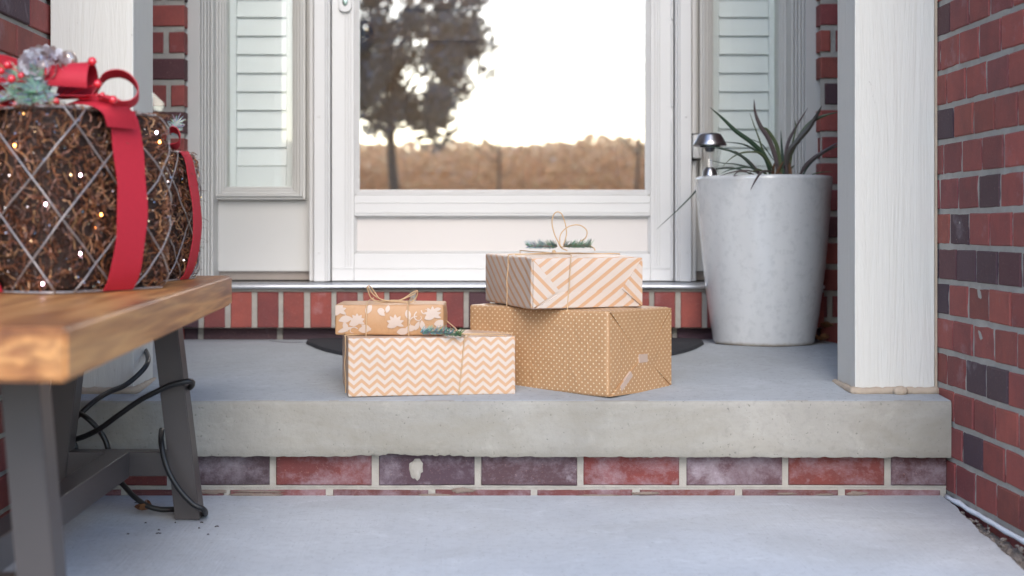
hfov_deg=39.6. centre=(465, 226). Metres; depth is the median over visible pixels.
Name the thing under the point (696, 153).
doorbell
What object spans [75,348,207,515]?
extension cord
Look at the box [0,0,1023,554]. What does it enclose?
brick house
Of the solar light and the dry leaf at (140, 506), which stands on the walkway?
the dry leaf at (140, 506)
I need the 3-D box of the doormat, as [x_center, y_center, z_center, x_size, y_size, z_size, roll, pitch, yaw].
[0.097,0.288,3.357,0.978,0.026,0.551,0,0,0]
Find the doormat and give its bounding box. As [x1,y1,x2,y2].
[306,338,703,354]
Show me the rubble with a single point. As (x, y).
(1018, 560)
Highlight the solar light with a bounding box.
[693,133,726,175]
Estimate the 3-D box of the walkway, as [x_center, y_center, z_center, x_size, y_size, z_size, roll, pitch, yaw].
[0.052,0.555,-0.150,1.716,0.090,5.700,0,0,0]
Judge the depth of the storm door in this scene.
3.79 m
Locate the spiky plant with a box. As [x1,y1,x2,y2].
[657,101,837,228]
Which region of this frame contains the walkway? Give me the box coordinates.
[2,495,1023,575]
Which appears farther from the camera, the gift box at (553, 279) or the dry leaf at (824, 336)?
the dry leaf at (824, 336)
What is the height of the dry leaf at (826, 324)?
0.015 m
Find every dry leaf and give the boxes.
[134,500,151,509]
[815,333,828,340]
[821,321,833,326]
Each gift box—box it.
[335,285,447,335]
[342,320,514,396]
[470,303,670,396]
[486,211,642,309]
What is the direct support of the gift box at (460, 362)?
on the porch step
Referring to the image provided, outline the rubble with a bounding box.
[961,511,1023,566]
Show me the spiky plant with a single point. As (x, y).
(782, 163)
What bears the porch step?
attached to the brick house
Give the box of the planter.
[695,174,832,346]
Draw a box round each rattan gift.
[0,44,179,293]
[159,114,208,281]
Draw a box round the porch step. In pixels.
[76,339,951,497]
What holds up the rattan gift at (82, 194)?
on the bench
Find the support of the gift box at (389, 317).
on the gift box at (460, 362)
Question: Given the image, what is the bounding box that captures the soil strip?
[966,517,1023,569]
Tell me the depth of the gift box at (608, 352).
2.77 m
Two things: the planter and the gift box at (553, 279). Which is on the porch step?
the planter
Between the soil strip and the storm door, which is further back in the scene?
the storm door
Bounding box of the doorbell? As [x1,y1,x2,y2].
[691,133,701,160]
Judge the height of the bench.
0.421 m
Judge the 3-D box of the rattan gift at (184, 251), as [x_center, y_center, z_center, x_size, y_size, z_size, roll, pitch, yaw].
[-0.561,-0.049,2.373,0.237,0.275,0.235,0,0,7]
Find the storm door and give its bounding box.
[332,0,672,280]
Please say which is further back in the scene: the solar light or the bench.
the solar light
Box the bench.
[0,276,231,575]

